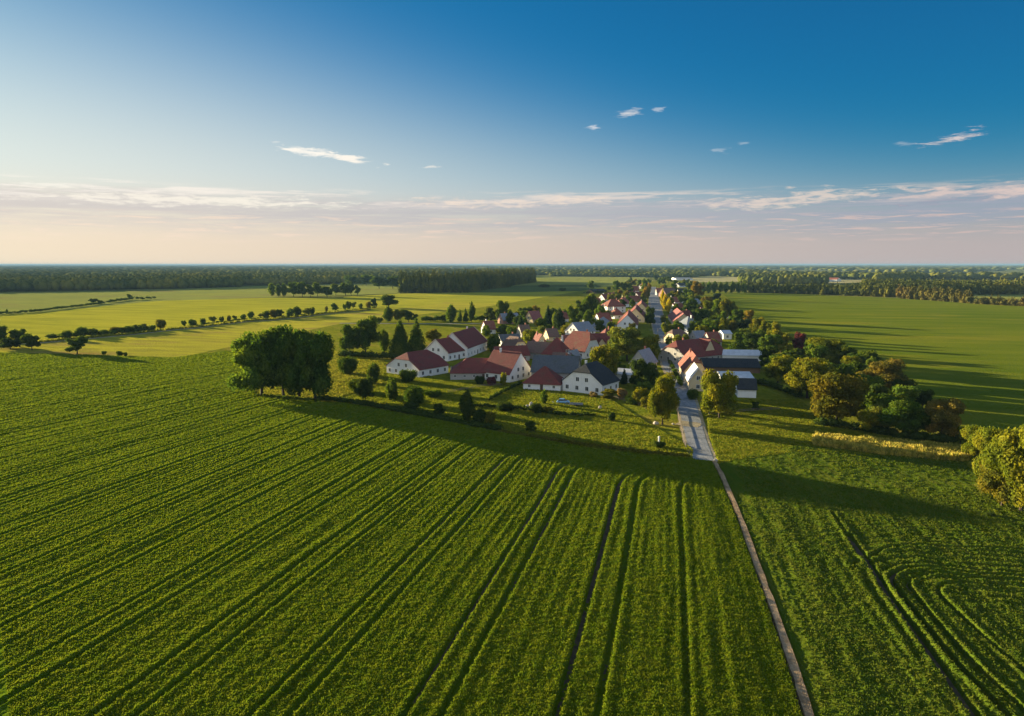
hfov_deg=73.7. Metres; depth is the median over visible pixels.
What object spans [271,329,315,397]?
oak tree
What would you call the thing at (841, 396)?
tree
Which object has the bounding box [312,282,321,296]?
tree
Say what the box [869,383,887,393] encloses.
tree
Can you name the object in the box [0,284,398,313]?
field
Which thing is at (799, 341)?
tree
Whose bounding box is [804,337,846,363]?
tree
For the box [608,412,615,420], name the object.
bush
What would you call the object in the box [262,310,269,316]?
hedge bush
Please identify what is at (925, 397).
tree
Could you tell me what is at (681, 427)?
fence
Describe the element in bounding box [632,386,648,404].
tree
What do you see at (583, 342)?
house
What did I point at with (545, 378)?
house
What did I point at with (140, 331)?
grass
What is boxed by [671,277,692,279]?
greenhouse
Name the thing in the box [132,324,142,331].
hedge bush
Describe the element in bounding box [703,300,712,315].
tree
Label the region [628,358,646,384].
tree
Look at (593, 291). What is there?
hut
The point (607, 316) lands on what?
house
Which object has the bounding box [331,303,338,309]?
hedge bush
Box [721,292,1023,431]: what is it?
field
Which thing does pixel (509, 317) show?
tree
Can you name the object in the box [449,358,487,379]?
barn
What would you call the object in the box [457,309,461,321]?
tree
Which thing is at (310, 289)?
tree
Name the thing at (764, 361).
tree
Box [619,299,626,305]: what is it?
tree
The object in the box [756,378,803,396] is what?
hedge
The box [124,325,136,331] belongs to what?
hedge bush
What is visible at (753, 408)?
fence
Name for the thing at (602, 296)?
house
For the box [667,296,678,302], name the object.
house
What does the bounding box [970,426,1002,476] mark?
tree
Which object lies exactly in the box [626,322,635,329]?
tree
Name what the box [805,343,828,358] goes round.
tree
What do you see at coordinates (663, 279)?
tree
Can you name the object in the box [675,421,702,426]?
crossing
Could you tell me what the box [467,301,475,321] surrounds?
tree
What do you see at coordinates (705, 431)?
verge
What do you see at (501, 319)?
cottage
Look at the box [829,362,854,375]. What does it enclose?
tree
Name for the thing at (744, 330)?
tree
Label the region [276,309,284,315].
hedge bush
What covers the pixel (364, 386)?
tree
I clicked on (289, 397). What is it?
undergrowth
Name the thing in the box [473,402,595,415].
hedge
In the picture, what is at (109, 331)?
undergrowth
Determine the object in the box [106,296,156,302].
hedge
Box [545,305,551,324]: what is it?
tree
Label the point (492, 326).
house
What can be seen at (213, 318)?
hedge bush
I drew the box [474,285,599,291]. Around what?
field
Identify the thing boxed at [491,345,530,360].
barn
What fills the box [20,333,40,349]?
tree
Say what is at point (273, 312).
hedge bush
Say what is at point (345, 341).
tree
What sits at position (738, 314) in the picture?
tree
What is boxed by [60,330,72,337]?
hedge bush
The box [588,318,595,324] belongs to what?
tree
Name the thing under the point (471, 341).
farmhouse
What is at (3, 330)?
tree
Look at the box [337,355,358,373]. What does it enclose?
bush
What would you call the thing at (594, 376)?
house
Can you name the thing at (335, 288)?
tree
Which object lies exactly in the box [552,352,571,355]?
shed
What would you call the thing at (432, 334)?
tree
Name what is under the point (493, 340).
bush
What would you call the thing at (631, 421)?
grass
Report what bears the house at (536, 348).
on the village grass at (557, 302)
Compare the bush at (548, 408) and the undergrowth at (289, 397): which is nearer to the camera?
the bush at (548, 408)
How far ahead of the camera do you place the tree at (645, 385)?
232.22 m
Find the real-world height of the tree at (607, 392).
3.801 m
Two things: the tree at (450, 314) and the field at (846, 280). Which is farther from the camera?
the field at (846, 280)
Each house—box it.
[480,319,495,333]
[482,348,530,382]
[500,336,525,345]
[522,366,563,390]
[526,340,550,358]
[532,331,546,341]
[541,336,569,354]
[561,360,620,394]
[564,329,599,358]
[565,320,595,334]
[567,347,581,359]
[591,333,607,345]
[592,315,615,331]
[594,311,612,321]
[598,293,607,301]
[601,298,625,312]
[601,326,611,343]
[610,307,623,318]
[618,296,630,306]
[628,346,657,368]
[629,295,640,304]
[633,286,639,291]
[655,288,661,294]
[659,287,675,296]
[663,327,689,341]
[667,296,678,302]
[667,308,686,323]
[669,302,683,312]
[677,283,685,286]
[678,348,705,379]
[680,315,693,328]
[681,309,693,319]
[703,330,722,345]
[718,330,732,338]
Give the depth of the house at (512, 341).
349.86 m
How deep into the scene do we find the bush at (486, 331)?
429.22 m
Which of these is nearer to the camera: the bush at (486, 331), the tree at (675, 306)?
the bush at (486, 331)
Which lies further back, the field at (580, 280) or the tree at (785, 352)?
the field at (580, 280)
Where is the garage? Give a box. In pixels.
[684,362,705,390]
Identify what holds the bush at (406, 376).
on the village grass at (557, 302)
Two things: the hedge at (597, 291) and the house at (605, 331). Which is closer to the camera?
the house at (605, 331)
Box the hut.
[586,289,604,293]
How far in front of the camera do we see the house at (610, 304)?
644.58 m
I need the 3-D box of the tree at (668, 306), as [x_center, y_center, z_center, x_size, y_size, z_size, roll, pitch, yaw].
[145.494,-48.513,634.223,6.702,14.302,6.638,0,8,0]
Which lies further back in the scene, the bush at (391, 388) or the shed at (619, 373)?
the shed at (619, 373)
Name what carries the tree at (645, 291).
on the village grass at (557, 302)
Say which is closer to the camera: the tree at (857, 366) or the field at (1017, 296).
the tree at (857, 366)
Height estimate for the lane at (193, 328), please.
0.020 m
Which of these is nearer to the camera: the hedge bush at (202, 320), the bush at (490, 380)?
the bush at (490, 380)
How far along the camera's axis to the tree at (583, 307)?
520.46 m
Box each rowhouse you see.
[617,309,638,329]
[630,304,644,321]
[637,299,648,312]
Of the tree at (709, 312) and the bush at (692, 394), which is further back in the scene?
the tree at (709, 312)
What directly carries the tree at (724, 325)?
on the village grass at (557, 302)
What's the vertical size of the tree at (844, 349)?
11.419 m
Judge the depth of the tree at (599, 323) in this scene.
451.85 m
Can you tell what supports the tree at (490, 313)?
on the village grass at (557, 302)
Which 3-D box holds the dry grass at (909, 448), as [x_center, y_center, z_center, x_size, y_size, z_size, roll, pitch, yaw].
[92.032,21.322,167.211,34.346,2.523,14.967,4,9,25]
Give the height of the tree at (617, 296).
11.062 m
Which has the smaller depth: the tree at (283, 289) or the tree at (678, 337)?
the tree at (678, 337)
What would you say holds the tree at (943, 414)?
on the village grass at (557, 302)
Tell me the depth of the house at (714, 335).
378.85 m
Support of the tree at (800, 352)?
on the village grass at (557, 302)
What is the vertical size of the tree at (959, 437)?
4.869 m
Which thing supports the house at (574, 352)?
on the village grass at (557, 302)
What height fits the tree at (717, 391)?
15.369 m
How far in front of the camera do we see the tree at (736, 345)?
339.60 m
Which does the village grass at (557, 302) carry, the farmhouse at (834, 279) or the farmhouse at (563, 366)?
the farmhouse at (563, 366)
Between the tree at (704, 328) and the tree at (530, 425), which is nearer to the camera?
the tree at (530, 425)
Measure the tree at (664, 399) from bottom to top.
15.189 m
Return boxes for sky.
[0,0,1023,264]
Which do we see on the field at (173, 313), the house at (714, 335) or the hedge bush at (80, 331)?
the hedge bush at (80, 331)
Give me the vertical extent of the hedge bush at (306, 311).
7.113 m
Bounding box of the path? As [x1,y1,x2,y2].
[712,461,813,715]
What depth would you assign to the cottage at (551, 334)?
405.98 m
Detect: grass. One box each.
[0,308,370,343]
[193,281,1023,508]
[230,351,384,398]
[337,360,693,457]
[707,398,968,464]
[811,431,970,460]
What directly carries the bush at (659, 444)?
on the village grass at (557, 302)
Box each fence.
[448,383,500,391]
[677,408,685,446]
[711,407,779,413]
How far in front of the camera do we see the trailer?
219.45 m
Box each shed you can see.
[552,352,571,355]
[614,368,632,382]
[735,378,757,397]
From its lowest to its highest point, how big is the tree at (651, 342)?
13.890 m
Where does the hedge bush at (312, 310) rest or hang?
on the field at (178, 343)
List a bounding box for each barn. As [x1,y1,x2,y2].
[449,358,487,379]
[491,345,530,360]
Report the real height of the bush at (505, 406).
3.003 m
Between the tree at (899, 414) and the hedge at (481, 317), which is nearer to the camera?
the tree at (899, 414)
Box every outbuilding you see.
[700,358,760,372]
[716,371,753,378]
[722,349,761,360]
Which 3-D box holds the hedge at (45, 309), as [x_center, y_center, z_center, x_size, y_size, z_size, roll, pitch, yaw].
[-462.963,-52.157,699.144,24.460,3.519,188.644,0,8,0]
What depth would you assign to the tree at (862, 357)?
269.34 m
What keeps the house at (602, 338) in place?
on the village grass at (557, 302)
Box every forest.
[0,265,1023,279]
[0,272,243,291]
[236,271,399,284]
[397,268,511,292]
[398,267,533,274]
[506,267,536,285]
[549,271,699,277]
[737,272,828,283]
[740,279,904,296]
[858,277,1023,294]
[872,271,924,280]
[895,284,975,302]
[972,295,1023,305]
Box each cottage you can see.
[497,312,517,323]
[499,332,520,344]
[516,323,529,336]
[525,310,542,322]
[543,326,559,340]
[563,311,569,321]
[689,330,704,338]
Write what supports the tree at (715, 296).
on the village grass at (557, 302)
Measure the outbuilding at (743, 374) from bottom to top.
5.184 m
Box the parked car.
[557,398,569,402]
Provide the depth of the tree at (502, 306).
534.34 m
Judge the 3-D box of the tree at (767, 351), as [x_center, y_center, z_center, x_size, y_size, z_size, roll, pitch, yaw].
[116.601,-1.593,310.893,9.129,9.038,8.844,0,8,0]
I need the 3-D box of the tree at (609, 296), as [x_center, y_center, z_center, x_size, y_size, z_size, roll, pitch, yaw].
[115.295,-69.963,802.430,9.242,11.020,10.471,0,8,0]
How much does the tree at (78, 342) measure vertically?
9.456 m
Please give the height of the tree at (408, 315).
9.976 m
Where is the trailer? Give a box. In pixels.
[569,402,582,406]
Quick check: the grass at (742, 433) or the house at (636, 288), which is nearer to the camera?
the grass at (742, 433)
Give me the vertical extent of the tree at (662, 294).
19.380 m
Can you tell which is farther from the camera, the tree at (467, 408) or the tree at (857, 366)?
the tree at (857, 366)
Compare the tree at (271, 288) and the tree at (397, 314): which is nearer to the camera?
the tree at (397, 314)
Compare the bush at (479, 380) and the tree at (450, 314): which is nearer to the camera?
the bush at (479, 380)
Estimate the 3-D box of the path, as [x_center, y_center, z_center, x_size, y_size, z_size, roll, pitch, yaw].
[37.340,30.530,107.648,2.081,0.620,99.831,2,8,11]
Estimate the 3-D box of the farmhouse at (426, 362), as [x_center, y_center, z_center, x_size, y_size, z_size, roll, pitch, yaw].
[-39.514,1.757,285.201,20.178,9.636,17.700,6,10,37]
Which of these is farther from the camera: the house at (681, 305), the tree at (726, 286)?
the tree at (726, 286)
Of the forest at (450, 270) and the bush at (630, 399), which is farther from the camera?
the forest at (450, 270)
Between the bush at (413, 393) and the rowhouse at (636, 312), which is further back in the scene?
the rowhouse at (636, 312)
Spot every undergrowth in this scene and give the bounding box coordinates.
[53,326,151,337]
[191,306,375,325]
[255,393,321,401]
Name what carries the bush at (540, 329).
on the village grass at (557, 302)
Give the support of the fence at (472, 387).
on the village grass at (557, 302)
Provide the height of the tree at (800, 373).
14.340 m
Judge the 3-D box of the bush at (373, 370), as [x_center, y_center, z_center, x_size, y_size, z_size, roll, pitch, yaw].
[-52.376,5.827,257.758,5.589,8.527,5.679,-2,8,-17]
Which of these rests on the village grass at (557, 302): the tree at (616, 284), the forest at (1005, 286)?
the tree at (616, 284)
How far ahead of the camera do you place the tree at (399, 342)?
327.73 m
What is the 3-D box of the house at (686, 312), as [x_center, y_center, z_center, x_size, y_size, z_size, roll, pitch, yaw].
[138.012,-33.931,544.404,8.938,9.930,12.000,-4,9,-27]
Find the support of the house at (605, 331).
on the village grass at (557, 302)
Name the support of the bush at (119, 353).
on the field at (178, 343)
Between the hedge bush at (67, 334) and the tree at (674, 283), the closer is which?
the hedge bush at (67, 334)
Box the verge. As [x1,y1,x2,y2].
[648,296,716,460]
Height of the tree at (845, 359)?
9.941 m
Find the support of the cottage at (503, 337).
on the village grass at (557, 302)
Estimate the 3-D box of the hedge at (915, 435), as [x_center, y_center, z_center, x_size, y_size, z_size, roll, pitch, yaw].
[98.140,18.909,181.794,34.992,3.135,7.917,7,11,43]
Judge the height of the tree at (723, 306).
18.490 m
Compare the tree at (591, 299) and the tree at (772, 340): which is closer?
the tree at (772, 340)
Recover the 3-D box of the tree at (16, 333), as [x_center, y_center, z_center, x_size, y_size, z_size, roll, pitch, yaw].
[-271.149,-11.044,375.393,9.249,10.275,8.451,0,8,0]
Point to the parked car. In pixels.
(561, 400)
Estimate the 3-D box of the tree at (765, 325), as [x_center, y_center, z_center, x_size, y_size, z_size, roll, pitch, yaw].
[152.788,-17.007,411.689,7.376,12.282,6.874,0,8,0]
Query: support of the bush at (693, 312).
on the village grass at (557, 302)
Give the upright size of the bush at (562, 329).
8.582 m
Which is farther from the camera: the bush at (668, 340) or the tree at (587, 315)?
the tree at (587, 315)
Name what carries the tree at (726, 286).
on the ground at (1008, 271)
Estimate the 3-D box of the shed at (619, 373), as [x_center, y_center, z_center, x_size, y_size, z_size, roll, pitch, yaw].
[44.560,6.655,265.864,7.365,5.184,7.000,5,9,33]
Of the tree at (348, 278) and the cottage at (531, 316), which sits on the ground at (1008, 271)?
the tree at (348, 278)
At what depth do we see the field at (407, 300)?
911.74 m
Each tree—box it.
[0,325,8,343]
[0,338,22,348]
[8,328,26,346]
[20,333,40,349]
[64,335,87,353]
[88,298,97,302]
[226,331,281,395]
[249,324,305,395]
[267,282,274,294]
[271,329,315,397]
[275,283,281,296]
[280,282,286,295]
[285,330,335,401]
[286,282,297,296]
[295,282,306,296]
[306,284,314,296]
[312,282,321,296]
[320,286,332,294]
[329,283,341,292]
[338,282,350,295]
[339,324,360,350]
[344,275,359,283]
[348,281,354,293]
[351,316,381,351]
[354,285,360,295]
[354,376,374,399]
[359,275,372,284]
[369,276,386,288]
[379,328,389,351]
[381,294,397,306]
[382,276,398,288]
[382,306,393,320]
[387,318,410,355]
[391,309,405,319]
[402,310,413,321]
[408,317,426,351]
[424,328,441,341]
[433,403,445,414]
[445,304,456,322]
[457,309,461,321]
[459,389,476,420]
[463,308,468,321]
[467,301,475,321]
[483,307,494,320]
[495,300,509,317]
[505,311,514,323]
[513,315,519,323]
[515,315,524,326]
[519,310,527,317]
[525,421,536,430]
[532,305,539,311]
[537,317,546,325]
[539,389,548,402]
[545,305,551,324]
[552,311,555,327]
[553,308,565,329]
[567,305,578,321]
[576,300,588,321]
[582,293,599,315]
[582,310,592,320]
[586,280,593,288]
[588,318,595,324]
[589,344,619,374]
[594,304,605,313]
[595,319,605,330]
[600,388,617,398]
[606,294,613,299]
[606,321,615,331]
[607,326,645,360]
[613,280,620,290]
[615,294,620,300]
[617,359,626,367]
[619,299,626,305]
[620,282,627,290]
[620,369,627,383]
[623,290,629,296]
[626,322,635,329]
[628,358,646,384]
[629,299,635,307]
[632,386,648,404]
[633,381,651,392]
[638,362,659,385]
[639,334,660,357]
[639,397,649,406]
[643,286,648,297]
[645,306,655,327]
[646,372,680,424]
[660,277,665,283]
[660,288,664,304]
[661,322,671,334]
[662,294,666,308]
[665,298,671,312]
[670,280,676,287]
[671,303,679,311]
[671,320,685,330]
[673,334,688,341]
[682,289,689,297]
[682,303,690,311]
[686,298,697,308]
[687,320,700,334]
[691,281,704,295]
[693,325,708,332]
[694,308,708,322]
[699,368,739,417]
[700,296,712,305]
[701,318,720,331]
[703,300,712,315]
[703,307,711,317]
[706,281,711,292]
[711,281,717,292]
[711,298,720,314]
[712,293,720,300]
[717,282,723,292]
[717,310,726,320]
[718,298,730,316]
[718,318,729,329]
[723,281,729,292]
[726,301,737,315]
[727,340,747,349]
[728,309,744,321]
[728,319,738,329]
[729,281,735,292]
[734,332,743,343]
[735,281,740,292]
[737,319,750,328]
[739,328,751,340]
[741,282,746,292]
[741,310,753,323]
[742,332,760,349]
[749,317,763,332]
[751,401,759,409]
[755,329,765,338]
[757,334,782,352]
[758,345,778,360]
[759,320,771,333]
[760,357,768,366]
[763,355,792,382]
[765,355,791,366]
[766,321,780,334]
[770,329,793,352]
[782,350,795,354]
[782,354,803,367]
[782,357,836,397]
[792,331,806,348]
[795,348,804,356]
[802,341,809,353]
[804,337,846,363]
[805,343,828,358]
[805,371,870,419]
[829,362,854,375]
[833,343,857,363]
[840,355,862,377]
[846,352,866,363]
[849,361,868,375]
[855,358,909,391]
[855,373,885,384]
[857,409,880,429]
[858,350,882,360]
[863,390,894,411]
[864,356,877,365]
[868,402,890,427]
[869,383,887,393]
[876,396,931,431]
[889,379,917,393]
[891,384,921,406]
[914,389,934,405]
[922,397,966,436]
[954,426,967,443]
[960,424,980,457]
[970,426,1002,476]
[979,424,1023,510]
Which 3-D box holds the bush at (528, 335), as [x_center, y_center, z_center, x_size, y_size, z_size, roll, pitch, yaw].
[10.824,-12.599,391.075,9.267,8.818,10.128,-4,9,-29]
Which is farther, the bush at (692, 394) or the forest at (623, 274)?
the forest at (623, 274)
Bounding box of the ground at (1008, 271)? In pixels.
[0,268,1023,429]
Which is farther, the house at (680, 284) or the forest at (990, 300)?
the house at (680, 284)
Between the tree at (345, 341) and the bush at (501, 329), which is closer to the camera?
the tree at (345, 341)
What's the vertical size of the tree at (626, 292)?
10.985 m
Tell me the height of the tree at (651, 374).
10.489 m
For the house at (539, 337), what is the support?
on the village grass at (557, 302)
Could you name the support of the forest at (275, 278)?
on the ground at (1008, 271)
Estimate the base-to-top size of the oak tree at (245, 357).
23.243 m
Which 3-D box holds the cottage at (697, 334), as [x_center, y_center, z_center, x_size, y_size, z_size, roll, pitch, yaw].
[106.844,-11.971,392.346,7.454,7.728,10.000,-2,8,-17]
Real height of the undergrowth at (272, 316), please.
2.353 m
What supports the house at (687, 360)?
on the village grass at (557, 302)
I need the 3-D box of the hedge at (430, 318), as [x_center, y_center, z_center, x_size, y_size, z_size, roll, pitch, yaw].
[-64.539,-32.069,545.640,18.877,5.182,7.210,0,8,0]
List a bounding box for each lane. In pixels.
[25,310,369,343]
[378,323,481,323]
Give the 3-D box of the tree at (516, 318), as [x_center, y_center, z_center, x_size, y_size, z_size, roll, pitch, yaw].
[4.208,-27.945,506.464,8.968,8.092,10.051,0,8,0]
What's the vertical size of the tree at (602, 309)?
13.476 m
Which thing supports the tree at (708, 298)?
on the village grass at (557, 302)
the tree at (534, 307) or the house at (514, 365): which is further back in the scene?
the tree at (534, 307)
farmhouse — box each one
[385,349,448,376]
[424,335,464,360]
[449,327,486,357]
[530,353,580,377]
[658,338,722,362]
[829,278,840,280]
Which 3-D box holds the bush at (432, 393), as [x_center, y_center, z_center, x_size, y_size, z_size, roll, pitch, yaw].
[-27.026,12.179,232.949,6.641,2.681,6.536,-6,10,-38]
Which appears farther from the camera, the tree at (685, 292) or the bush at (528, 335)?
the tree at (685, 292)
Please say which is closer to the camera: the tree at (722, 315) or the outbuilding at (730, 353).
the outbuilding at (730, 353)
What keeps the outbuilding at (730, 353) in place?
on the village grass at (557, 302)
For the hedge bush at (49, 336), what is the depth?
413.54 m
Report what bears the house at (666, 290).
on the village grass at (557, 302)
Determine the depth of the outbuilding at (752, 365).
287.19 m
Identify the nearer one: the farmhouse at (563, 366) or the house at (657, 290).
the farmhouse at (563, 366)
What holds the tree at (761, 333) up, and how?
on the village grass at (557, 302)
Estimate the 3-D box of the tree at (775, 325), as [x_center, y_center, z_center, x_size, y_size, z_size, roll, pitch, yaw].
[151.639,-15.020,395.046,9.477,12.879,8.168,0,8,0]
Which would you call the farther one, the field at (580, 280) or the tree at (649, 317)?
the field at (580, 280)
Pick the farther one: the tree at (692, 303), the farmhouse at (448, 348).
the tree at (692, 303)
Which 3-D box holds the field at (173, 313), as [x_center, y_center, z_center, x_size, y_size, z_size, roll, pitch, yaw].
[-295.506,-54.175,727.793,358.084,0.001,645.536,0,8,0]
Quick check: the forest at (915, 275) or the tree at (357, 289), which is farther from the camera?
the forest at (915, 275)
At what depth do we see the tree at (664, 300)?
677.28 m
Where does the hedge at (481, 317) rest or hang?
on the village grass at (557, 302)
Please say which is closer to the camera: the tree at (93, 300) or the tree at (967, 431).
the tree at (967, 431)
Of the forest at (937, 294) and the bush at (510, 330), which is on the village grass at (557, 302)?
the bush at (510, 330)
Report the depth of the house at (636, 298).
773.15 m
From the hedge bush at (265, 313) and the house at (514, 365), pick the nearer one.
the house at (514, 365)
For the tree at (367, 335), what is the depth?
339.12 m
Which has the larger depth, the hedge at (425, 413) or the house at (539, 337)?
the house at (539, 337)
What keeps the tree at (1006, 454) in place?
on the village grass at (557, 302)
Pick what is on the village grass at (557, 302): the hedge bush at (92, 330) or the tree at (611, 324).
the tree at (611, 324)
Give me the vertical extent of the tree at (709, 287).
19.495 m
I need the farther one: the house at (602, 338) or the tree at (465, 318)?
the tree at (465, 318)
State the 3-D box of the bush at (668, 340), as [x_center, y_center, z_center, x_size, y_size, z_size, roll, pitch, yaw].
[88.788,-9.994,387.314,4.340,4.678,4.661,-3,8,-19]
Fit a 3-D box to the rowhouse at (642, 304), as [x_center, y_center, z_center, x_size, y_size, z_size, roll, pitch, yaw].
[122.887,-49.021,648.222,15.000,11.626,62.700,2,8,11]
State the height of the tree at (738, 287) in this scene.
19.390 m
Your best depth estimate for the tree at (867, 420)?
181.32 m
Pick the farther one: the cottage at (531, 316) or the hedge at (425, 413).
the cottage at (531, 316)
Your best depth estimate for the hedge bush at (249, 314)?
569.61 m
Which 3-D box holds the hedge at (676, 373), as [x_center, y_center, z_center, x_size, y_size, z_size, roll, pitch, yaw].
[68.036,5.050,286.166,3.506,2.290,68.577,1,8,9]
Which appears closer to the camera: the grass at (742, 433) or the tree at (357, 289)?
the grass at (742, 433)
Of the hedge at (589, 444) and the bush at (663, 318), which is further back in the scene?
the bush at (663, 318)
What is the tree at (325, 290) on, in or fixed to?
on the ground at (1008, 271)
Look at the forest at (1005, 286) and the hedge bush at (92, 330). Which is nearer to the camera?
the hedge bush at (92, 330)
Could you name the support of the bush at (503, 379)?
on the village grass at (557, 302)
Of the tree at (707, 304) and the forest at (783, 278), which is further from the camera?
the forest at (783, 278)
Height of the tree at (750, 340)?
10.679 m
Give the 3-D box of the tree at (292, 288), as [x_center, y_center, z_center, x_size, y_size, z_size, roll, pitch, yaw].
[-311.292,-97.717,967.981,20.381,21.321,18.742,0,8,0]
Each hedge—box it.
[0,301,105,313]
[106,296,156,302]
[316,395,502,429]
[336,349,401,358]
[421,315,441,320]
[473,315,497,320]
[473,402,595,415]
[488,381,521,399]
[498,428,690,456]
[583,290,608,292]
[668,360,684,385]
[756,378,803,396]
[813,417,956,442]
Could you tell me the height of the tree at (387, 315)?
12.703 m
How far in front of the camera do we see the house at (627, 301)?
729.74 m
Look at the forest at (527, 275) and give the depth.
1591.06 m
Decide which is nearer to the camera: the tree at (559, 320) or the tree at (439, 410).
the tree at (439, 410)
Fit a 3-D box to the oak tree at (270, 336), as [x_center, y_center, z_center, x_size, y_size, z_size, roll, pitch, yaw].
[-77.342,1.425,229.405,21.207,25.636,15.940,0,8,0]
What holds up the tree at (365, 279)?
on the field at (14, 301)
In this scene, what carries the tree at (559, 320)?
on the village grass at (557, 302)
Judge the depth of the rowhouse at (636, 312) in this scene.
536.17 m
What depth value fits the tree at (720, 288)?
1069.53 m
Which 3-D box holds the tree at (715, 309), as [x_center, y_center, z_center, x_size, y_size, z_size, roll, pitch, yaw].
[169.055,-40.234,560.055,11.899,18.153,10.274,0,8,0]
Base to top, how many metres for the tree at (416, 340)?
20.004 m
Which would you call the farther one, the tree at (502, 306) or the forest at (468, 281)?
the forest at (468, 281)
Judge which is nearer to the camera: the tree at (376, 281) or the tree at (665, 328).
the tree at (665, 328)
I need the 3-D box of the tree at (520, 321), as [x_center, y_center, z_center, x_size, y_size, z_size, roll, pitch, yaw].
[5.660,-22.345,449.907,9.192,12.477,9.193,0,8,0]
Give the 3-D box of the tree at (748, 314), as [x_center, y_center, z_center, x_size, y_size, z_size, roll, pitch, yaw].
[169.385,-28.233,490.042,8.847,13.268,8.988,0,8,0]
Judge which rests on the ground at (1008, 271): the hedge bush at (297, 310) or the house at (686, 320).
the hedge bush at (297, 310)
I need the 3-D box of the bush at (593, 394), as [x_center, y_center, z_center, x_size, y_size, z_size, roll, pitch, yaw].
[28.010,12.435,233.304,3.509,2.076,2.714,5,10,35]
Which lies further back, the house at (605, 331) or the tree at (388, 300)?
the tree at (388, 300)
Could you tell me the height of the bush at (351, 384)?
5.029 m
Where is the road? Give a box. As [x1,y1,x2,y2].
[649,287,713,460]
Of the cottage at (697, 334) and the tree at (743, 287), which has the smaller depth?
the cottage at (697, 334)
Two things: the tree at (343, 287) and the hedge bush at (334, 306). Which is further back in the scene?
the tree at (343, 287)
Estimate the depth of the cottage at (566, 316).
541.73 m
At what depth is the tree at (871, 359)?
258.22 m
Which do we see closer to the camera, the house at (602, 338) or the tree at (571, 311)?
the house at (602, 338)
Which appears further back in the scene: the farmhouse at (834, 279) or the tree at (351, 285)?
the farmhouse at (834, 279)
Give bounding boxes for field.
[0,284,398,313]
[0,298,342,339]
[0,302,495,356]
[0,351,798,715]
[334,291,577,311]
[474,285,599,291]
[517,276,646,286]
[690,276,737,281]
[719,446,1023,715]
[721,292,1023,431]
[828,278,864,283]
[957,294,1023,302]
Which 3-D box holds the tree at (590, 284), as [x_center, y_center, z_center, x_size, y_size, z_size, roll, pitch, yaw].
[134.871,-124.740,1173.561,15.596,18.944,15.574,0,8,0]
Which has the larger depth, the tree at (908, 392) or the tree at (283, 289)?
the tree at (283, 289)
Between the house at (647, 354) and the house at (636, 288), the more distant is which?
the house at (636, 288)
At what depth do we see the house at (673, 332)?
392.17 m
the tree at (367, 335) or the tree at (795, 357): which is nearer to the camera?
the tree at (795, 357)
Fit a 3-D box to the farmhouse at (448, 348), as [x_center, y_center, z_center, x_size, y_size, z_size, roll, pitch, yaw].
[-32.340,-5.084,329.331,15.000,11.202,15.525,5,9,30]
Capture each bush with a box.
[44,334,57,338]
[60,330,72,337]
[74,327,87,335]
[88,328,98,334]
[109,326,120,332]
[116,351,122,355]
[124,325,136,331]
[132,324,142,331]
[155,319,166,328]
[188,319,196,325]
[199,318,205,324]
[208,316,216,321]
[247,311,254,317]
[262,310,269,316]
[270,309,277,317]
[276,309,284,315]
[286,308,293,316]
[293,306,301,314]
[302,308,309,314]
[309,307,314,313]
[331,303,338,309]
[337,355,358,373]
[345,301,351,308]
[347,379,359,391]
[366,362,379,383]
[370,297,377,306]
[384,377,397,399]
[398,369,417,382]
[402,402,419,409]
[404,384,424,403]
[423,389,441,397]
[472,407,485,422]
[474,375,485,383]
[481,324,490,336]
[485,410,495,423]
[486,376,496,385]
[487,333,501,351]
[495,324,508,333]
[496,401,515,410]
[500,372,506,385]
[506,327,516,333]
[522,329,535,343]
[530,403,542,412]
[537,326,546,333]
[538,284,549,286]
[543,406,554,412]
[560,324,569,334]
[589,391,597,396]
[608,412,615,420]
[617,388,627,398]
[625,395,636,404]
[653,441,666,447]
[660,315,665,322]
[665,336,672,343]
[686,388,698,399]
[691,309,696,316]
[974,458,1016,505]
[986,511,996,515]
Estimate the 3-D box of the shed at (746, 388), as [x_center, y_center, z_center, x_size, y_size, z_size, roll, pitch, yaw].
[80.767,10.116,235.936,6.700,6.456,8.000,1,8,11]

